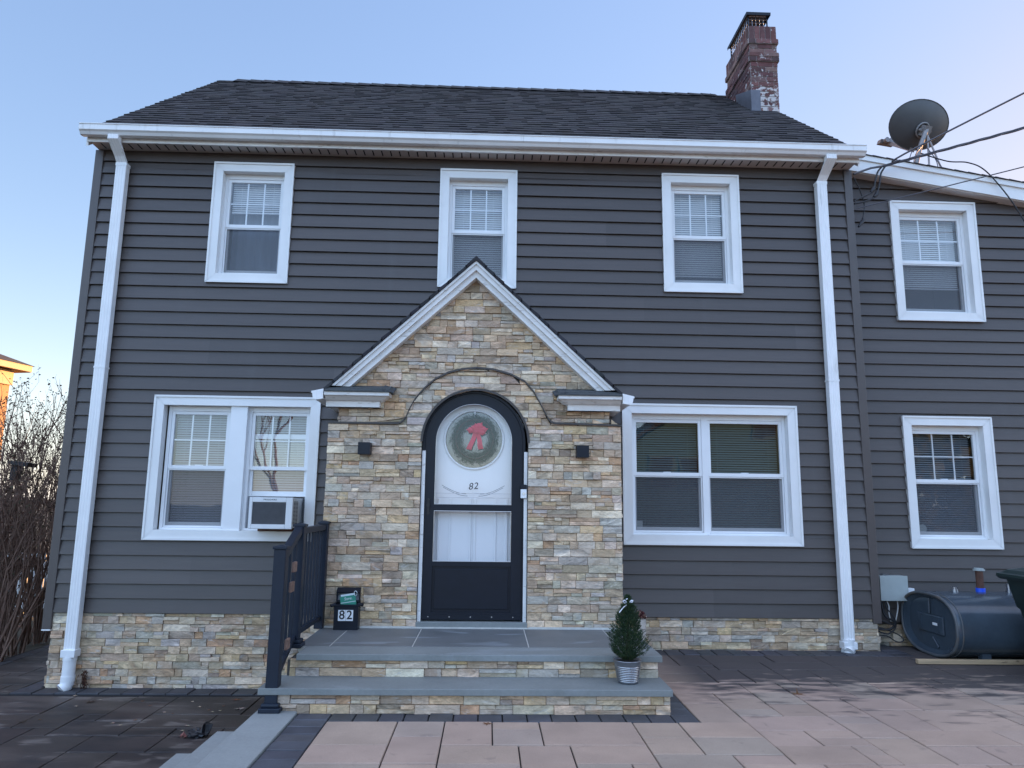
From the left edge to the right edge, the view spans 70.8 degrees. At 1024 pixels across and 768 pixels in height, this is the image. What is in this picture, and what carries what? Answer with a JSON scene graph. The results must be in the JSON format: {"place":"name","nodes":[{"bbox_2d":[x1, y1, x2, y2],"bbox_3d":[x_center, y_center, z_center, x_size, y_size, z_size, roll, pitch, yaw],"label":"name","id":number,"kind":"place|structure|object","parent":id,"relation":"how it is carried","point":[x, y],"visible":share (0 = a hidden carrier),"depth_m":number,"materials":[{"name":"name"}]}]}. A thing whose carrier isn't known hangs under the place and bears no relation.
{"place":"outdoors","nodes":[
{"label":"outdoors","id":0,"kind":"place"},
{"bbox_2d":[0,354,34,455],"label":"neighbour house","id":1,"kind":"structure","parent":0,"point":[9,367],"depth_m":18.77,"materials":[{"name":"paint"}]},
{"bbox_2d":[0,500,52,658],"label":"ground","id":2,"kind":"structure","parent":0,"point":[30,646],"depth_m":9.13,"materials":[{"name":"brown soil"}]},
{"bbox_2d":[7,553,47,616],"bbox_3d":[-8.186,2.979,10.733,4.800,0.924,0.060,1,-9,-2],"label":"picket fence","id":3,"kind":"object","parent":2,"relation":"on","point":[18,589],"visible":0.03,"depth_m":10.74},
{"bbox_2d":[0,396,60,600],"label":"bare shrub","id":4,"kind":"object","parent":2,"relation":"on","point":[24,470],"visible":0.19,"depth_m":9.31,"materials":[{"name":"brown plant"}]},
{"bbox_2d":[2,384,59,589],"bbox_3d":[-7.176,1.689,9.883,2.364,3.262,2.168,1,-9,-2],"label":"bare shrub","id":5,"kind":"object","parent":2,"relation":"on","point":[31,434],"visible":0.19,"depth_m":9.83,"materials":[{"name":"brown plant"}]},
{"bbox_2d":[0,387,65,661],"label":"bare shrub","id":6,"kind":"object","parent":2,"relation":"on","point":[7,585],"visible":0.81,"depth_m":7.79,"materials":[{"name":"brown plant"}]},
{"bbox_2d":[7,460,37,479],"bbox_3d":[-5.532,0.977,8.129,0.225,0.215,0.180,1,-9,-2],"label":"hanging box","id":7,"kind":"object","parent":6,"relation":"hanging from","point":[24,465],"visible":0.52,"depth_m":8.08,"materials":[{"name":"black"}]},
{"bbox_2d":[0,366,65,644],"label":"bare shrub","id":8,"kind":"object","parent":2,"relation":"on","point":[37,631],"visible":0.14,"depth_m":8.91,"materials":[{"name":"brown plant"}]},
{"bbox_2d":[0,389,65,585],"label":"bare shrub","id":9,"kind":"object","parent":2,"relation":"on","point":[22,468],"visible":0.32,"depth_m":8.62,"materials":[{"name":"brown plant"}]},
{"bbox_2d":[0,377,66,656],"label":"bare shrub","id":10,"kind":"object","parent":2,"relation":"on","point":[23,636],"visible":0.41,"depth_m":8.36,"materials":[{"name":"brown plant"}]},
{"bbox_2d":[0,380,68,632],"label":"bare shrub","id":11,"kind":"object","parent":2,"relation":"on","point":[58,415],"visible":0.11,"depth_m":9.63,"materials":[{"name":"brown plant"}]},
{"bbox_2d":[41,12,1023,690],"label":"house","id":12,"kind":"structure","parent":2,"relation":"on","point":[753,366],"depth_m":7.27,"materials":[{"name":"grey plastic"}]},
{"bbox_2d":[141,395,320,540],"bbox_3d":[-2.705,0.866,7.332,1.615,1.400,0.794,1,-9,-2],"label":"window","id":13,"kind":"structure","parent":12,"relation":"in","point":[219,452],"depth_m":7.06,"materials":[{"name":"white plastic"}]},
{"bbox_2d":[204,161,295,283],"bbox_3d":[-2.684,-1.592,7.736,0.823,1.301,0.794,1,-9,-2],"label":"window","id":14,"kind":"structure","parent":12,"relation":"in","point":[249,233],"depth_m":7.47,"materials":[{"name":"white plastic"}]},
{"bbox_2d":[246,496,304,531],"bbox_3d":[-2.281,1.234,6.843,0.593,0.328,0.407,1,-9,-2],"label":"air conditioner","id":15,"kind":"object","parent":12,"relation":"attached to","point":[273,514],"visible":0.97,"depth_m":6.66,"materials":[{"name":"grey plastic"}]},
{"bbox_2d":[358,442,371,454],"bbox_3d":[-1.268,0.560,6.218,0.106,0.106,0.124,1,-9,-2],"label":"wall lamp","id":16,"kind":"object","parent":12,"relation":"attached to","point":[364,448],"visible":1,"depth_m":6.16,"materials":[{"name":"black metal"}]},
{"bbox_2d":[421,394,522,619],"bbox_3d":[-0.341,1.045,6.271,0.860,1.943,0.075,1,-9,-2],"label":"storm door","id":17,"kind":"structure","parent":12,"relation":"in","point":[451,590],"depth_m":6.19,"materials":[{"name":"black metal"}]},
{"bbox_2d":[437,168,516,288],"bbox_3d":[-0.365,-1.548,7.807,0.805,1.294,0.794,1,-9,-2],"label":"window","id":18,"kind":"structure","parent":12,"relation":"in","point":[478,207],"depth_m":7.55,"materials":[{"name":"white plastic"}]},
{"bbox_2d":[433,405,526,560],"bbox_3d":[-0.349,1.053,6.511,1.000,2.050,0.329,1,-9,-2],"label":"front door","id":19,"kind":"structure","parent":12,"relation":"in","point":[458,536],"depth_m":6.37,"materials":[{"name":"white wood"}]},
{"bbox_2d":[448,408,500,466],"bbox_3d":[-0.339,0.475,6.418,0.482,0.539,0.075,1,-9,-1],"label":"wreath","id":20,"kind":"object","parent":19,"relation":"hanging from","point":[480,427],"visible":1,"depth_m":6.41,"materials":[{"name":"green plant"}]},
{"bbox_2d":[521,485,526,497],"bbox_3d":[0.102,0.934,6.259,0.053,0.118,0.031,1,-9,-2],"label":"doorbell","id":21,"kind":"object","parent":12,"relation":"attached to","point":[523,491],"visible":1,"depth_m":6.25,"materials":[{"name":"white plastic"}]},
{"bbox_2d":[576,445,588,457],"bbox_3d":[0.611,0.594,6.275,0.106,0.106,0.124,1,-9,-2],"label":"wall lamp","id":22,"kind":"object","parent":12,"relation":"attached to","point":[582,451],"visible":1,"depth_m":6.22,"materials":[{"name":"black metal"}]},
{"bbox_2d":[661,173,742,293],"bbox_3d":[1.964,-1.514,7.879,0.821,1.304,0.794,1,-9,-2],"label":"window","id":23,"kind":"structure","parent":12,"relation":"in","point":[701,225],"depth_m":7.61,"materials":[{"name":"white plastic"}]},
{"bbox_2d":[622,403,803,546],"bbox_3d":[1.955,0.949,7.475,1.765,1.391,0.794,1,-9,-2],"label":"window","id":24,"kind":"structure","parent":12,"relation":"in","point":[694,474],"depth_m":7.23,"materials":[{"name":"white plastic"}]},
{"bbox_2d":[879,574,908,600],"bbox_3d":[3.797,2.035,7.215,0.282,0.255,0.127,1,-9,-2],"label":"utility box","id":25,"kind":"object","parent":12,"relation":"attached to","point":[893,587],"visible":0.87,"depth_m":7.15,"materials":[{"name":"grey paint"}]},
{"bbox_2d":[878,601,903,642],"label":"loose wires","id":26,"kind":"object","parent":25,"relation":"hanging from","point":[893,627],"visible":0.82,"depth_m":7.11,"materials":[{"name":"black rubber"}]},
{"bbox_2d":[877,99,948,166],"bbox_3d":[4.783,-2.763,8.647,0.835,1.153,0.776,-8,-13,43],"label":"satellite dish","id":27,"kind":"object","parent":12,"relation":"on","point":[914,123],"visible":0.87,"depth_m":8.55,"materials":[{"name":"metal"}]},
{"bbox_2d":[888,200,985,321],"bbox_3d":[4.621,-1.284,8.235,0.962,1.371,0.794,1,-9,-2],"label":"window","id":28,"kind":"structure","parent":12,"relation":"in","point":[937,271],"depth_m":7.99,"materials":[{"name":"white plastic"}]},
{"bbox_2d":[853,126,1023,174],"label":"utility cable","id":29,"kind":"object","parent":12,"relation":"attached to","point":[953,147],"visible":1,"depth_m":7.59,"materials":[{"name":"black rubber"}]},
{"bbox_2d":[853,167,885,226],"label":"drip loops","id":30,"kind":"object","parent":29,"relation":"hanging from","point":[876,193],"visible":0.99,"depth_m":7.70,"materials":[{"name":"black rubber"}]},
{"bbox_2d":[891,92,1023,162],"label":"utility cable","id":31,"kind":"object","parent":29,"relation":"attached to","point":[920,145],"visible":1,"depth_m":7.44,"materials":[{"name":"black rubber"}]},
{"bbox_2d":[855,166,1023,208],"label":"utility cable","id":32,"kind":"object","parent":12,"relation":"attached to","point":[943,186],"visible":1,"depth_m":7.38,"materials":[{"name":"black rubber"}]},
{"bbox_2d":[901,415,1004,549],"bbox_3d":[4.550,1.075,7.845,0.959,1.374,0.794,1,-9,-2],"label":"window","id":33,"kind":"structure","parent":12,"relation":"in","point":[951,478],"depth_m":7.58,"materials":[{"name":"white plastic"}]},
{"bbox_2d":[920,153,1023,220],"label":"utility cable","id":34,"kind":"object","parent":12,"relation":"attached to","point":[988,173],"visible":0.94,"depth_m":7.86,"materials":[{"name":"black rubber"}]},
{"bbox_2d":[0,644,264,767],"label":"patio","id":35,"kind":"structure","parent":0,"point":[65,732],"depth_m":5.55,"materials":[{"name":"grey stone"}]},
{"bbox_2d":[159,710,297,767],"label":"side steps","id":36,"kind":"structure","parent":35,"relation":"on","point":[248,742],"depth_m":4.14,"materials":[{"name":"stone"}]},
{"bbox_2d":[180,721,212,738],"bbox_3d":[-2.329,2.543,5.291,0.253,0.125,0.137,1,-9,-2],"label":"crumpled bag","id":37,"kind":"object","parent":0,"point":[202,731],"visible":1,"depth_m":5.27,"materials":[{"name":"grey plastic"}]},
{"bbox_2d":[0,645,912,767],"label":"border pavers","id":38,"kind":"object","parent":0,"point":[289,746],"visible":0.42,"depth_m":4.64,"materials":[{"name":"grey stone"}]},
{"bbox_2d":[77,670,88,688],"bbox_3d":[-3.914,2.704,6.572,0.103,0.210,0.054,1,-9,-2],"label":"dried weed","id":39,"kind":"object","parent":38,"relation":"on","point":[84,677],"visible":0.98,"depth_m":6.57,"materials":[{"name":"brown plant"}]},
{"bbox_2d":[636,610,647,641],"bbox_3d":[1.115,2.193,6.255,0.129,0.451,0.131,1,-9,-2],"label":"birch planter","id":40,"kind":"object","parent":38,"relation":"on","point":[643,620],"visible":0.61,"depth_m":6.23,"materials":[{"name":"white wood"}]},
{"bbox_2d":[0,0,1023,497],"label":"sky","id":41,"kind":"structure","parent":0,"point":[844,68],"materials":[{"name":"blue"}]},
{"bbox_2d":[250,646,1023,767],"bbox_3d":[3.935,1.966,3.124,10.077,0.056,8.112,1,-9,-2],"label":"patio","id":42,"kind":"structure","parent":0,"point":[852,712],"depth_m":4.41,"materials":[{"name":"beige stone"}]},
{"bbox_2d":[257,628,672,715],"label":"front steps","id":43,"kind":"structure","parent":42,"relation":"on","point":[456,671],"depth_m":4.98,"materials":[{"name":"stone"}]},
{"bbox_2d":[258,520,330,713],"bbox_3d":[-1.573,1.632,5.370,0.148,1.183,1.389,1,-9,-2],"label":"railing","id":44,"kind":"object","parent":43,"relation":"on","point":[295,586],"visible":0.99,"depth_m":5.17,"materials":[{"name":"black metal"}]},
{"bbox_2d":[330,587,363,629],"bbox_3d":[-1.361,1.859,5.965,0.275,0.328,0.125,1,-9,-2],"label":"mailbox","id":45,"kind":"object","parent":43,"relation":"on","point":[346,616],"visible":1,"depth_m":5.92,"materials":[{"name":"black metal"}]},
{"bbox_2d":[340,591,356,604],"bbox_3d":[-1.354,1.817,5.971,0.150,0.201,0.012,1,-9,-2],"label":"magazine","id":46,"kind":"object","parent":45,"relation":"in","point":[350,598],"visible":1,"depth_m":5.97,"materials":[{"name":"green paper"}]},
{"bbox_2d":[607,593,651,684],"bbox_3d":[0.806,1.739,4.945,0.317,0.592,0.314,-6,-11,33],"label":"potted spruce","id":47,"kind":"object","parent":43,"relation":"on","point":[627,662],"visible":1,"depth_m":4.91,"materials":[{"name":"plant"}]},
{"bbox_2d":[900,568,1023,658],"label":"oil tank","id":48,"kind":"object","parent":42,"relation":"on","point":[979,623],"visible":0.93,"depth_m":6.50,"materials":[{"name":"metal"}]},
{"bbox_2d":[915,659,1023,664],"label":"lumber board","id":49,"kind":"object","parent":42,"relation":"on","point":[978,661],"visible":1,"depth_m":6.34,"materials":[{"name":"beige wood"}]},
{"bbox_2d":[996,567,1023,618],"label":"trash can","id":50,"kind":"object","parent":42,"relation":"on","point":[1014,577],"visible":1,"depth_m":6.09,"materials":[{"name":"green plastic"}]}
]}

